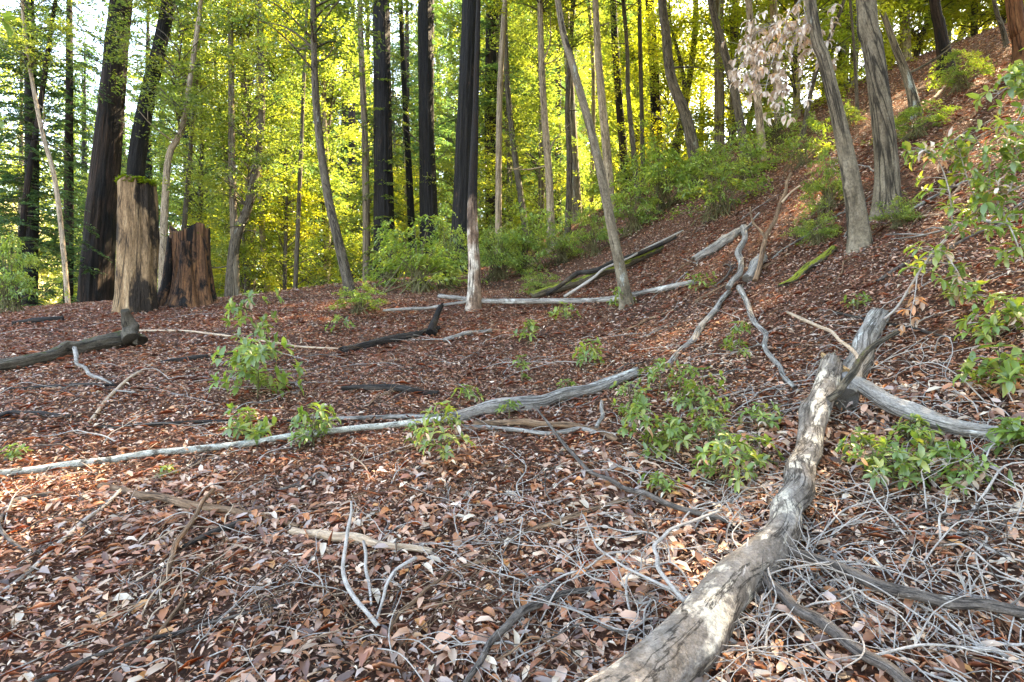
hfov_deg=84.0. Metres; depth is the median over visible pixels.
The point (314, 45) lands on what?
tanoak tree
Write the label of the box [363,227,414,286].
shrub
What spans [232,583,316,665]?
dead twig
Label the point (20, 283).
shrub
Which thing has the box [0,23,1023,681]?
ground
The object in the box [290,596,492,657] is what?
dead twig
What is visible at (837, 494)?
dead twig
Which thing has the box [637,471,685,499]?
seedling
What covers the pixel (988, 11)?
broadleaf tree
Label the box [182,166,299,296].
broadleaf tree
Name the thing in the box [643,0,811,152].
broadleaf tree
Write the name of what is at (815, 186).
shrub
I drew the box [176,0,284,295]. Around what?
slim tree
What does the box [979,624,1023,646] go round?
dead twig
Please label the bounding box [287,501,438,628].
fallen branch
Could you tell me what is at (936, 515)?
dead twig
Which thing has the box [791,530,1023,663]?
dead twig
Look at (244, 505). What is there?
dead twig
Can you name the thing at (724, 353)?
dead twig
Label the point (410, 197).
redwood tree
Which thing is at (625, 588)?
dead twig
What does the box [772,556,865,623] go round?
dead twig
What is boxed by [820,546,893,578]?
dead twig
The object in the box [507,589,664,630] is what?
dead twig
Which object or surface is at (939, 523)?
dead twig
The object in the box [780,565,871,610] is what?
dead twig
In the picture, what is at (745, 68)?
broadleaf tree
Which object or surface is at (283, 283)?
broadleaf tree
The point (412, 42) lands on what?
broadleaf tree
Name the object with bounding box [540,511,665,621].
dead twig
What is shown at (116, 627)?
dead twig
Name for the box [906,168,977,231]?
dead twig
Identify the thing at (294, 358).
dead twig
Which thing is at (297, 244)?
slim tree
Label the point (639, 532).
dead twig
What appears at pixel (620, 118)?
redwood tree
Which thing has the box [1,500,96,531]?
dead twig
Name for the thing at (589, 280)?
fallen branch
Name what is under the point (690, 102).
broadleaf tree
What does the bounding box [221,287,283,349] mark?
seedling
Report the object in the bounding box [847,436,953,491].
seedling
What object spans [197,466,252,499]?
dead twig
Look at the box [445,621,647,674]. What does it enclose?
dead twig
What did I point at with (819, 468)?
dead twig
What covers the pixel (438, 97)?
broadleaf tree
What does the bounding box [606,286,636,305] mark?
seedling
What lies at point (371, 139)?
broadleaf tree
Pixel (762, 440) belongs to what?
seedling
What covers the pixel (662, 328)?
dead twig
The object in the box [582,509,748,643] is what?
fallen branch
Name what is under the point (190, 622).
dead twig
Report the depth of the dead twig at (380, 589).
2.34 m
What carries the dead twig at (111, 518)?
on the ground
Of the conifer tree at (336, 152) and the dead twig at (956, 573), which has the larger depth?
the conifer tree at (336, 152)
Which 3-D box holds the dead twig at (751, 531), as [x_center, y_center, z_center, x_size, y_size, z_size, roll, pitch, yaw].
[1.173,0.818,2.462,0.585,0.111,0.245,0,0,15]
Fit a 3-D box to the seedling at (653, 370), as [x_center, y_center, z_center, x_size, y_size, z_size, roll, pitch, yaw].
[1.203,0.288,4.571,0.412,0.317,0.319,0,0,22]
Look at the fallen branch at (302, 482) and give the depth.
3.35 m
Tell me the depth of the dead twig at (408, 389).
4.98 m
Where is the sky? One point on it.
(91, 10)
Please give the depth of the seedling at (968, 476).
2.50 m
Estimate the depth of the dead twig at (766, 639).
1.96 m
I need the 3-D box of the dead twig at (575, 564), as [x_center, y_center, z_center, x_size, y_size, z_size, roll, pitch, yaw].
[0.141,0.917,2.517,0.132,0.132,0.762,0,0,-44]
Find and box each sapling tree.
[799,0,845,138]
[849,0,893,113]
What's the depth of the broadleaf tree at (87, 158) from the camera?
71.93 m
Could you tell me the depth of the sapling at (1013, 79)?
3.97 m
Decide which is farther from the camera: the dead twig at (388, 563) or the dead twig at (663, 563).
the dead twig at (388, 563)
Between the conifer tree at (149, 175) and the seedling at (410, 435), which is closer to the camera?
the seedling at (410, 435)
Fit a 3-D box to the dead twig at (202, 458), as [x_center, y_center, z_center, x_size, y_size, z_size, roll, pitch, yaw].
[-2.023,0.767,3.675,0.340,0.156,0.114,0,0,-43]
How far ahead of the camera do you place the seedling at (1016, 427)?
2.68 m
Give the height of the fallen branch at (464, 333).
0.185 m
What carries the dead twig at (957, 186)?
on the ground
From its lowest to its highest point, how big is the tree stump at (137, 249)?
2.771 m
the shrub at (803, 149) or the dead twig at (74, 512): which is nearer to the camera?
the dead twig at (74, 512)
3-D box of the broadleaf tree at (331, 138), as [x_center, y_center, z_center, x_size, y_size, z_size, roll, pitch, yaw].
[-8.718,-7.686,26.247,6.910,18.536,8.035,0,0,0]
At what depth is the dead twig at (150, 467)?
3.70 m
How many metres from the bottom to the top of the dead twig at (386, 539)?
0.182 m
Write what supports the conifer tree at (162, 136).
on the ground
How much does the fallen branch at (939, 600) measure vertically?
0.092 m
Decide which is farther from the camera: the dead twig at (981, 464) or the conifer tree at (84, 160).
the conifer tree at (84, 160)
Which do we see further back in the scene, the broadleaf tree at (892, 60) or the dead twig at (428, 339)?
the broadleaf tree at (892, 60)
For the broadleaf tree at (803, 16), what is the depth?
24.38 m
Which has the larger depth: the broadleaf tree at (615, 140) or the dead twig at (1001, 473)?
the broadleaf tree at (615, 140)
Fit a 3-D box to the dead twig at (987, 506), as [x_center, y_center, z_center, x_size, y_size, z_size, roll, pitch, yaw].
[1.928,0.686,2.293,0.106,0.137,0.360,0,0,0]
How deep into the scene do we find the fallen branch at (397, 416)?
4.44 m
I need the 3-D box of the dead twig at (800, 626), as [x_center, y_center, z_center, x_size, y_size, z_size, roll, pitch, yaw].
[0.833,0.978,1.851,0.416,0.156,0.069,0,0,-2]
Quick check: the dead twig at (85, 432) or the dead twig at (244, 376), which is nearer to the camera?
the dead twig at (85, 432)
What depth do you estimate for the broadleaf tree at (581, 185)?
40.50 m
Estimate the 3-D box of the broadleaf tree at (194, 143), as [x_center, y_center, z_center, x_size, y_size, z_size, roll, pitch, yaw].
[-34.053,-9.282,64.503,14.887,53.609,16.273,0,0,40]
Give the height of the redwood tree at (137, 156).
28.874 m
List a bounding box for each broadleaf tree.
[0,22,90,307]
[0,27,38,256]
[0,158,50,274]
[1,138,63,303]
[38,108,179,280]
[38,150,178,301]
[125,50,251,289]
[125,54,264,294]
[127,11,249,283]
[149,89,293,286]
[157,0,340,295]
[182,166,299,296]
[213,132,358,291]
[236,60,338,292]
[250,2,372,285]
[251,0,398,288]
[259,236,323,288]
[306,139,416,281]
[332,19,445,277]
[338,68,410,278]
[343,155,448,280]
[371,0,457,230]
[391,9,459,243]
[392,0,537,248]
[394,112,537,256]
[409,0,484,243]
[432,0,565,265]
[441,177,517,243]
[456,2,569,241]
[478,1,595,232]
[478,1,609,238]
[480,0,600,240]
[480,8,554,241]
[523,0,614,239]
[536,0,642,209]
[545,150,600,232]
[550,8,647,220]
[555,0,682,198]
[577,0,712,179]
[590,9,649,190]
[592,0,728,171]
[607,0,703,168]
[639,35,726,161]
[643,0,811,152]
[643,1,742,158]
[671,0,800,128]
[684,0,914,122]
[704,0,856,128]
[709,0,813,110]
[727,0,897,100]
[762,0,838,94]
[779,0,898,86]
[784,0,924,93]
[814,0,966,68]
[860,0,990,66]
[877,0,966,60]
[899,0,1023,43]
[911,1,1006,53]
[915,2,996,41]
[917,0,1023,36]
[957,1,991,39]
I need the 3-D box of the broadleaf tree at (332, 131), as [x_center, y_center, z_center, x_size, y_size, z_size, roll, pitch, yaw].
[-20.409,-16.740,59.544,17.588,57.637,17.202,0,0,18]
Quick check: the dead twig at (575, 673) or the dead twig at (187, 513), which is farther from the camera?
the dead twig at (187, 513)
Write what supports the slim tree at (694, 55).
on the ground
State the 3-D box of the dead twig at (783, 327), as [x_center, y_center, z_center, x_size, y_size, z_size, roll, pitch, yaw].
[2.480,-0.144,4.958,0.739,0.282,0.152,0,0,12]
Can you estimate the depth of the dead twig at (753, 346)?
4.91 m
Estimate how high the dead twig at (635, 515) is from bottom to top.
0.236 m
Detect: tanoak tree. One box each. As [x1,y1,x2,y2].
[0,0,89,306]
[0,0,111,302]
[79,0,270,289]
[155,0,328,296]
[202,0,419,297]
[481,0,587,251]
[512,0,634,236]
[555,0,633,309]
[571,0,670,203]
[592,0,616,227]
[658,0,706,193]
[707,0,750,173]
[745,0,788,159]
[805,0,872,254]
[856,0,902,222]
[878,9,976,120]
[992,0,1009,47]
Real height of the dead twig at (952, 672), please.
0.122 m
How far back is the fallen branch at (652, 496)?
2.91 m
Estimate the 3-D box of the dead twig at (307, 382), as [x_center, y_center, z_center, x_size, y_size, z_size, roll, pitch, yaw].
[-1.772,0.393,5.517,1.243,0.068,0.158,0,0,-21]
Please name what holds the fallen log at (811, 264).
on the ground
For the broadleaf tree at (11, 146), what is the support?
on the ground
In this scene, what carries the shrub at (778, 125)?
on the ground
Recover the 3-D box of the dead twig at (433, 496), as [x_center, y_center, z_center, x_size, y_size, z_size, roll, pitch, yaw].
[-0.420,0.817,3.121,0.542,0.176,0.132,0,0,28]
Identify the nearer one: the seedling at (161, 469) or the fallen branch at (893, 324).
the seedling at (161, 469)
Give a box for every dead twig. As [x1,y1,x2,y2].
[0,491,49,509]
[0,566,39,573]
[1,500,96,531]
[1,625,88,646]
[2,443,73,451]
[3,406,69,424]
[9,518,103,573]
[12,535,64,629]
[17,491,147,534]
[22,512,72,536]
[22,527,102,542]
[23,468,51,493]
[32,426,115,441]
[56,380,110,391]
[62,486,157,553]
[63,572,153,643]
[81,582,180,629]
[84,521,266,609]
[103,410,153,443]
[109,422,217,427]
[110,447,185,477]
[114,574,155,628]
[128,565,146,595]
[129,527,305,585]
[132,447,204,481]
[132,511,242,551]
[132,566,287,665]
[133,484,243,517]
[140,383,221,405]
[141,550,196,614]
[142,479,267,545]
[143,538,243,637]
[151,578,257,666]
[161,366,252,371]
[166,439,264,481]
[170,444,228,476]
[188,397,298,415]
[189,369,308,381]
[190,423,232,437]
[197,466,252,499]
[212,495,270,512]
[224,495,244,536]
[228,587,294,638]
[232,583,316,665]
[233,378,304,412]
[238,349,331,369]
[255,432,306,466]
[261,380,356,385]
[263,488,388,510]
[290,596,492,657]
[300,634,412,643]
[304,657,382,670]
[306,354,403,368]
[314,577,435,595]
[331,435,459,467]
[335,439,369,481]
[336,570,426,607]
[360,496,394,533]
[363,381,419,387]
[369,383,396,404]
[377,485,449,521]
[380,521,406,570]
[381,526,482,671]
[382,538,430,567]
[383,426,501,444]
[385,388,437,403]
[386,530,406,577]
[390,424,421,470]
[390,559,426,615]
[395,334,451,344]
[395,469,466,511]
[396,631,527,658]
[422,466,448,497]
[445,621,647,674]
[446,502,527,559]
[451,439,513,501]
[456,554,554,605]
[460,490,470,513]
[463,512,556,587]
[465,350,575,374]
[484,323,544,333]
[490,592,510,655]
[490,603,663,671]
[495,636,635,671]
[498,525,620,583]
[502,443,543,498]
[503,361,594,378]
[503,510,535,554]
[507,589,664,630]
[513,577,555,663]
[529,463,643,498]
[530,447,564,508]
[534,578,638,600]
[535,541,716,595]
[535,656,615,681]
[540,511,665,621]
[551,510,667,551]
[557,527,603,575]
[566,333,642,343]
[570,632,620,673]
[584,367,667,392]
[591,363,648,374]
[602,454,653,500]
[606,546,670,609]
[608,479,650,556]
[614,355,661,372]
[619,551,681,601]
[624,573,664,654]
[629,597,658,642]
[631,316,697,339]
[632,530,692,592]
[645,559,866,593]
[657,483,719,507]
[660,257,695,285]
[674,472,772,536]
[676,258,698,282]
[688,349,753,359]
[688,513,807,642]
[689,466,724,494]
[689,516,802,588]
[692,535,761,605]
[694,255,785,302]
[694,487,742,528]
[696,184,765,231]
[697,302,739,334]
[700,369,744,377]
[701,469,743,551]
[710,516,884,626]
[710,523,857,536]
[712,478,841,500]
[712,512,759,554]
[714,261,735,287]
[716,351,763,380]
[716,463,765,529]
[722,613,830,661]
[723,406,798,425]
[724,501,771,548]
[729,427,829,474]
[732,477,818,502]
[733,342,780,349]
[734,559,793,641]
[738,385,788,409]
[738,611,817,680]
[739,191,778,221]
[740,662,832,681]
[750,481,827,539]
[751,310,839,339]
[753,382,794,411]
[757,575,807,660]
[762,549,778,629]
[771,193,872,258]
[772,530,864,595]
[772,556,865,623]
[775,569,795,584]
[775,624,864,681]
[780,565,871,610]
[781,539,964,645]
[782,536,904,623]
[783,527,835,611]
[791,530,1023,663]
[791,535,846,587]
[792,346,831,381]
[796,519,1023,559]
[797,531,1011,554]
[798,507,831,578]
[801,498,914,539]
[802,505,822,529]
[804,358,895,381]
[811,470,937,540]
[814,492,843,498]
[815,472,865,493]
[819,467,908,540]
[819,565,895,604]
[820,493,962,519]
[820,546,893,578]
[820,554,868,608]
[822,495,870,546]
[825,467,930,530]
[826,235,910,288]
[827,549,898,647]
[836,399,875,408]
[839,585,1023,663]
[840,587,971,681]
[841,398,917,450]
[847,387,912,421]
[847,547,940,581]
[858,156,873,171]
[858,480,923,502]
[859,406,914,427]
[860,633,1007,681]
[865,347,986,403]
[869,329,972,368]
[872,639,932,681]
[874,485,930,535]
[875,210,1021,282]
[876,396,945,408]
[885,218,1017,239]
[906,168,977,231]
[908,521,1014,599]
[916,508,1023,569]
[920,603,957,649]
[921,436,1023,518]
[921,510,1023,565]
[922,389,943,429]
[923,665,967,681]
[929,506,1023,519]
[931,393,986,424]
[931,550,988,618]
[933,181,960,199]
[933,437,1023,464]
[934,335,952,382]
[935,494,956,546]
[941,112,1003,146]
[941,543,1023,681]
[948,510,1023,541]
[952,197,1004,248]
[953,456,1021,500]
[959,435,1000,493]
[961,479,1009,540]
[963,488,1023,537]
[964,563,1023,582]
[965,525,1023,663]
[966,461,1023,518]
[967,617,1023,653]
[967,657,1016,681]
[969,537,1023,562]
[972,517,1006,575]
[975,459,1023,541]
[976,500,1023,509]
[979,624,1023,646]
[985,158,1020,191]
[989,594,1023,622]
[999,584,1023,586]
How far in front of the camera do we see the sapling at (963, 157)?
3.59 m
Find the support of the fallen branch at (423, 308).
on the ground
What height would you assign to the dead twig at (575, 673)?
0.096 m
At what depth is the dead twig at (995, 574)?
2.06 m
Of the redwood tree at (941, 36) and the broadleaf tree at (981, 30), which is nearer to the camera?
the redwood tree at (941, 36)
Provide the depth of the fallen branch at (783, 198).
7.43 m
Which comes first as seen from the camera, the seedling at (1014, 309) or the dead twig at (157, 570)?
the dead twig at (157, 570)
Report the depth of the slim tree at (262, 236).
24.79 m
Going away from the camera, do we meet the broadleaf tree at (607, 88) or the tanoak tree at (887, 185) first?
the tanoak tree at (887, 185)
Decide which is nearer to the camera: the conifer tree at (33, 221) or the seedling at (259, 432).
the seedling at (259, 432)
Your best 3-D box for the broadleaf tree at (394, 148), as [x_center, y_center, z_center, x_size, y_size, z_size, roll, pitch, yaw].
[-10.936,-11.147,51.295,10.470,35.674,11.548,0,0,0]
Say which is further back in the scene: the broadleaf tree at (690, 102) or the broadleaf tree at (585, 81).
the broadleaf tree at (585, 81)
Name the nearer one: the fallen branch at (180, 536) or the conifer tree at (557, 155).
the fallen branch at (180, 536)
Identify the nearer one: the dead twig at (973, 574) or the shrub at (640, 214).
the dead twig at (973, 574)
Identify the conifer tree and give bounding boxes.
[0,0,113,306]
[0,0,133,307]
[0,90,49,307]
[12,61,94,303]
[41,37,101,298]
[43,56,98,297]
[74,61,157,295]
[115,7,182,290]
[123,17,204,291]
[147,2,243,290]
[152,110,196,230]
[203,1,357,291]
[208,3,320,294]
[274,78,337,284]
[299,3,356,286]
[308,1,373,287]
[323,3,373,280]
[333,7,402,280]
[373,0,443,272]
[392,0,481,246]
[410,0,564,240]
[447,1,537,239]
[512,2,596,227]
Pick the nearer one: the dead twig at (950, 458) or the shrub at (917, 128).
the dead twig at (950, 458)
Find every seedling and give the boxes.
[0,443,33,462]
[154,464,179,477]
[207,336,306,397]
[219,402,276,444]
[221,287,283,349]
[287,402,340,447]
[325,314,355,332]
[403,420,428,451]
[414,400,475,464]
[450,384,483,403]
[494,399,522,418]
[511,318,538,343]
[512,355,531,380]
[548,301,580,320]
[556,378,576,388]
[572,336,604,366]
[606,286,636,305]
[609,381,646,417]
[616,388,675,459]
[635,358,687,394]
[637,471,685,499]
[639,416,700,459]
[663,364,699,408]
[671,366,733,420]
[685,271,716,291]
[686,401,732,444]
[689,432,765,492]
[719,321,752,357]
[733,432,784,468]
[736,401,783,431]
[834,426,888,472]
[840,291,870,309]
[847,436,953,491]
[884,413,944,443]
[887,430,974,469]
[930,452,1014,499]
[952,294,1023,344]
[953,342,1023,396]
[982,416,1023,458]
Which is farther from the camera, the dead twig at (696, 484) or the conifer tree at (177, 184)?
the conifer tree at (177, 184)
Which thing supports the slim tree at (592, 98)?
on the ground
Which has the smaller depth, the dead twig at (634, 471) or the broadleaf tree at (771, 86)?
the dead twig at (634, 471)
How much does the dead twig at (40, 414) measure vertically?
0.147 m
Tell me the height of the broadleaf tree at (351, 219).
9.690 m
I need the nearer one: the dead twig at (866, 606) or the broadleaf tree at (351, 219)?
the dead twig at (866, 606)
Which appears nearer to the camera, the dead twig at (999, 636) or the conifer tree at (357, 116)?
the dead twig at (999, 636)
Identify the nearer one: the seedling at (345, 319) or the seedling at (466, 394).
the seedling at (466, 394)
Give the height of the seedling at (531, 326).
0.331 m
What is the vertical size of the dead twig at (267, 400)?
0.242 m
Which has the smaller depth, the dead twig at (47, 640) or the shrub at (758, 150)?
the dead twig at (47, 640)
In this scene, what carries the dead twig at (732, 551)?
on the ground
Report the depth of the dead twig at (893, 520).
2.54 m
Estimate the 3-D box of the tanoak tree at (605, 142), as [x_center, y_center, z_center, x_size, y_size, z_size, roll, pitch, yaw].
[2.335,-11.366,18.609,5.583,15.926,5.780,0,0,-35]
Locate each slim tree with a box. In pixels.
[89,0,226,229]
[165,0,252,186]
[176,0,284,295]
[202,0,340,293]
[233,0,347,288]
[276,5,373,248]
[324,0,417,282]
[482,0,534,239]
[495,0,507,253]
[504,18,529,250]
[562,1,581,224]
[587,0,594,213]
[637,0,645,189]
[674,0,698,165]
[714,0,724,155]
[769,0,782,127]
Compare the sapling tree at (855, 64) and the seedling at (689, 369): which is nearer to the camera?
the seedling at (689, 369)
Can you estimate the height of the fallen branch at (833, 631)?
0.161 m
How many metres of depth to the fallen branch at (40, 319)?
9.01 m
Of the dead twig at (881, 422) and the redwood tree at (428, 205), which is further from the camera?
the redwood tree at (428, 205)
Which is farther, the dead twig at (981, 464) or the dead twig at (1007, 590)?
the dead twig at (981, 464)
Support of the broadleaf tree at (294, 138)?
on the ground
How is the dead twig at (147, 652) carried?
on the ground
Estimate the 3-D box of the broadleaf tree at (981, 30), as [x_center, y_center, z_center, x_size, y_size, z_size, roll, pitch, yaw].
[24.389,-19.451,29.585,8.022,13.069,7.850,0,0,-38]
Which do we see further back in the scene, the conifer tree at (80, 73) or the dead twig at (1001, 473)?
the conifer tree at (80, 73)
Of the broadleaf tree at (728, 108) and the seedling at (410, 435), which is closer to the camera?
the seedling at (410, 435)
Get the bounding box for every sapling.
[883,119,1023,319]
[966,48,1023,138]
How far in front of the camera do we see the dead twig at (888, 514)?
2.33 m
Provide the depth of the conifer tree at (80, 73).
71.86 m
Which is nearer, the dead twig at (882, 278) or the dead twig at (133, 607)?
the dead twig at (133, 607)
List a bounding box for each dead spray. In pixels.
[721,0,844,126]
[895,273,928,338]
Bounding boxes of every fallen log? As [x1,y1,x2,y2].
[0,308,147,383]
[437,279,698,303]
[451,367,639,421]
[530,245,663,297]
[584,311,900,681]
[690,227,741,261]
[742,252,767,283]
[777,245,836,288]
[820,308,889,410]
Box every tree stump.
[111,174,159,313]
[157,222,218,307]
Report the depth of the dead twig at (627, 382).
4.76 m
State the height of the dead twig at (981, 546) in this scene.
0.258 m
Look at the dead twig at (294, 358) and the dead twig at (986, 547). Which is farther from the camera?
the dead twig at (294, 358)
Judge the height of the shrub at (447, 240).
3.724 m
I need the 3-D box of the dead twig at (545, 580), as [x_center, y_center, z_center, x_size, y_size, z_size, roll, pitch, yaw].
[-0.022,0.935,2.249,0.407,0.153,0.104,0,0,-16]
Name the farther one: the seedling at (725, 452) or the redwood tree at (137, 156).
the redwood tree at (137, 156)
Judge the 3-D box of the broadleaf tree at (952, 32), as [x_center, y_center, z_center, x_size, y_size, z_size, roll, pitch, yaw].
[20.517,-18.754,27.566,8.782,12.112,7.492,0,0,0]
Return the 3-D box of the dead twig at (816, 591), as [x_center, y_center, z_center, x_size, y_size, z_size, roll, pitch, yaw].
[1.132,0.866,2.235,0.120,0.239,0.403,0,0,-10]
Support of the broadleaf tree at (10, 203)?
on the ground
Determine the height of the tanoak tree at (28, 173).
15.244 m
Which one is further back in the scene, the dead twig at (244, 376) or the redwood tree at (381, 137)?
the redwood tree at (381, 137)
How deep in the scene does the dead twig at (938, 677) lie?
1.74 m
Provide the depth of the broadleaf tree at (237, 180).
39.06 m
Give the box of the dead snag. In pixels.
[465,0,481,311]
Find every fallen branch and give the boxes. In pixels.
[0,383,116,389]
[0,410,73,418]
[0,488,121,594]
[0,490,57,553]
[11,316,63,324]
[33,601,289,681]
[82,418,320,427]
[87,364,158,424]
[97,482,301,548]
[139,330,338,348]
[139,566,208,646]
[156,487,215,598]
[159,352,232,362]
[276,472,328,493]
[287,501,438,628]
[311,411,454,419]
[338,326,440,353]
[339,384,439,394]
[383,300,466,311]
[384,555,501,638]
[426,303,443,335]
[443,328,491,341]
[463,425,596,435]
[463,583,610,681]
[472,399,620,441]
[493,496,631,544]
[533,404,741,528]
[545,235,676,295]
[563,230,683,297]
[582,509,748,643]
[624,310,669,331]
[665,290,730,368]
[725,212,760,289]
[736,284,796,389]
[749,172,800,282]
[761,575,914,681]
[787,546,1023,617]
[833,311,970,338]
[841,371,1012,440]
[895,210,956,220]
[910,170,987,211]
[917,68,996,90]
[932,85,944,100]
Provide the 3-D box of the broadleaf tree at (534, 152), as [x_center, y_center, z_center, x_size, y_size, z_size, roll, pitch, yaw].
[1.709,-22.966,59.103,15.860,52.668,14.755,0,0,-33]
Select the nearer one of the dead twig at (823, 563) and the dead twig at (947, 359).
the dead twig at (823, 563)
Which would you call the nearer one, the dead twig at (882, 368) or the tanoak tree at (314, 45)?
the dead twig at (882, 368)
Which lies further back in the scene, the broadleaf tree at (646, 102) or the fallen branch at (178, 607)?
the broadleaf tree at (646, 102)
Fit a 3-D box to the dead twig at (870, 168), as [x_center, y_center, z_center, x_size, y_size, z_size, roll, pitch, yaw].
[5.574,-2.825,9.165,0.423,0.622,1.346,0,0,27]
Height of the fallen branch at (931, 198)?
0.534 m
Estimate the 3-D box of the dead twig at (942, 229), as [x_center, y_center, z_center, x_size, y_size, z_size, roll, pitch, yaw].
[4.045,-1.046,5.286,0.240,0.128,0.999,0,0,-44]
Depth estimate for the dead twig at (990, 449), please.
2.65 m
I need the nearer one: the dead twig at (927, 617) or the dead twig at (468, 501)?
the dead twig at (927, 617)
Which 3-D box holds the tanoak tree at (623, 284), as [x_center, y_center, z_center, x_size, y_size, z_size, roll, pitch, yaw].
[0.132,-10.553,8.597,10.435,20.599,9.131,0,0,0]
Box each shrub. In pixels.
[0,230,69,313]
[325,281,390,314]
[354,214,487,294]
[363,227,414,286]
[401,225,491,254]
[413,202,482,289]
[447,197,517,268]
[478,217,549,282]
[479,201,558,275]
[514,267,560,293]
[534,210,586,265]
[563,204,615,257]
[581,146,639,210]
[597,179,666,237]
[609,113,728,217]
[658,138,772,225]
[664,129,735,195]
[713,120,781,188]
[735,96,814,147]
[766,110,835,171]
[780,198,842,246]
[795,147,843,215]
[825,94,867,133]
[860,98,961,144]
[869,192,924,229]
[925,48,996,96]
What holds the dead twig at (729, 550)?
on the ground
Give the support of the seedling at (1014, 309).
on the ground
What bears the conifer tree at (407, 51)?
on the ground
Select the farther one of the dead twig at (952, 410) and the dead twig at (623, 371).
the dead twig at (623, 371)
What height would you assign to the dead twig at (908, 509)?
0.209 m
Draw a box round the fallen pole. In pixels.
[0,415,459,475]
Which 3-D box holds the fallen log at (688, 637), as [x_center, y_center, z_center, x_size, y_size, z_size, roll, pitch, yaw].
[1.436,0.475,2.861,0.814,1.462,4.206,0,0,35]
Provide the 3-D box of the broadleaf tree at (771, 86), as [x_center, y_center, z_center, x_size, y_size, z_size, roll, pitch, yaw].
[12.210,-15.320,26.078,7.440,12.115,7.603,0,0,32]
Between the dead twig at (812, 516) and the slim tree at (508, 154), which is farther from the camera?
the slim tree at (508, 154)
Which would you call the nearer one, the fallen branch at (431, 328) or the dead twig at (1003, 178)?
the dead twig at (1003, 178)
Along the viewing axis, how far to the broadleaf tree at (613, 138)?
57.55 m
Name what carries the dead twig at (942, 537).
on the ground
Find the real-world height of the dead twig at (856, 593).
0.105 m
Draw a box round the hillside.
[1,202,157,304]
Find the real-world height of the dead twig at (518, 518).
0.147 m
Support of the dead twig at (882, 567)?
on the ground
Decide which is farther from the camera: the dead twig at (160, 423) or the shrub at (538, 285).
the shrub at (538, 285)
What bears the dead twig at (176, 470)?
on the ground
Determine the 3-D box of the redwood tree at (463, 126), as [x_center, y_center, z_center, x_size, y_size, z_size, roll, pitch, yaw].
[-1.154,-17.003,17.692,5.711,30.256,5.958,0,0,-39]
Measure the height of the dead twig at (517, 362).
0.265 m
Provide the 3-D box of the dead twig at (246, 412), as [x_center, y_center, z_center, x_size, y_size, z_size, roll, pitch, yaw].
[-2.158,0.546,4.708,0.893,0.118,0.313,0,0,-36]
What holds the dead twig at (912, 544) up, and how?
on the ground
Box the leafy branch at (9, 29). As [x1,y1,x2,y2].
[0,12,17,128]
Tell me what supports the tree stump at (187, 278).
on the ground
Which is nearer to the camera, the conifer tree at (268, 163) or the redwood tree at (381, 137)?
the redwood tree at (381, 137)
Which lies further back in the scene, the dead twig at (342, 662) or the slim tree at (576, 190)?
the slim tree at (576, 190)
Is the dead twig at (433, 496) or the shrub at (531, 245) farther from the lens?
the shrub at (531, 245)
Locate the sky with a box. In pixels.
[0,0,998,290]
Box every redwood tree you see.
[77,0,202,302]
[126,0,241,178]
[350,0,416,280]
[371,0,450,273]
[395,1,415,276]
[446,0,475,274]
[585,0,637,193]
[645,0,662,171]
[929,0,955,77]
[1004,0,1023,62]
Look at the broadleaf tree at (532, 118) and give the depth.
58.68 m
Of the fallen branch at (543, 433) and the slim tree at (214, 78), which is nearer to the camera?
the fallen branch at (543, 433)
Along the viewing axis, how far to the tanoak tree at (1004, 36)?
12.69 m
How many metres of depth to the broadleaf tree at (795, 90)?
19.67 m
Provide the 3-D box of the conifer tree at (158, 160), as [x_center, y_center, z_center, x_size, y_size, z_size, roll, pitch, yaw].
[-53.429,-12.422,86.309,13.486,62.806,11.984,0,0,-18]
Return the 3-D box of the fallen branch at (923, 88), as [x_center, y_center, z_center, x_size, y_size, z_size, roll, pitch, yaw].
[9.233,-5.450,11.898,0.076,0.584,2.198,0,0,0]
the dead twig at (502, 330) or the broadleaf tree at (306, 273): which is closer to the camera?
the dead twig at (502, 330)
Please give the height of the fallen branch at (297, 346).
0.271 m
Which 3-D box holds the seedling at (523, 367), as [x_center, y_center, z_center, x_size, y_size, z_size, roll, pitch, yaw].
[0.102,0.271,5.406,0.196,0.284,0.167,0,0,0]
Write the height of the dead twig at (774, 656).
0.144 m
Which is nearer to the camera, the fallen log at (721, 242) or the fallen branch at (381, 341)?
the fallen branch at (381, 341)
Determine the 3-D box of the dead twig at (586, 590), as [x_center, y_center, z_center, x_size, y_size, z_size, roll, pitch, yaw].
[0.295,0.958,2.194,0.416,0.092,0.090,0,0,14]
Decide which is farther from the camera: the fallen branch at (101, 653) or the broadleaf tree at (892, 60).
the broadleaf tree at (892, 60)
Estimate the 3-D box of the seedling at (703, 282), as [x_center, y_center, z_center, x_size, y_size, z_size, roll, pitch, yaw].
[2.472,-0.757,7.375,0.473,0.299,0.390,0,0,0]
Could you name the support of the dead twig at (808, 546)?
on the ground
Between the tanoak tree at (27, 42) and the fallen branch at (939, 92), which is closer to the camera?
the fallen branch at (939, 92)
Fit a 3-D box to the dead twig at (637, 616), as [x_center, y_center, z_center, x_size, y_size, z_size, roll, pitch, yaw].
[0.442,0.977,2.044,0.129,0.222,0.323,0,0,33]
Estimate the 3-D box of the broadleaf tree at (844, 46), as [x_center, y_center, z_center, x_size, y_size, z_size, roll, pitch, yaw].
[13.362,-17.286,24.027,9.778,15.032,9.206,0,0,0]
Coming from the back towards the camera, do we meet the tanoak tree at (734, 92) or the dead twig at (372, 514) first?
the tanoak tree at (734, 92)
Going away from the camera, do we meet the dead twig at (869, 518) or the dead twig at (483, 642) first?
the dead twig at (483, 642)
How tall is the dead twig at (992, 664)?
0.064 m
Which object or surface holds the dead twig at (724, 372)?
on the ground
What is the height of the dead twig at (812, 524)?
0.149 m
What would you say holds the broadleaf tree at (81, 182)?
on the ground

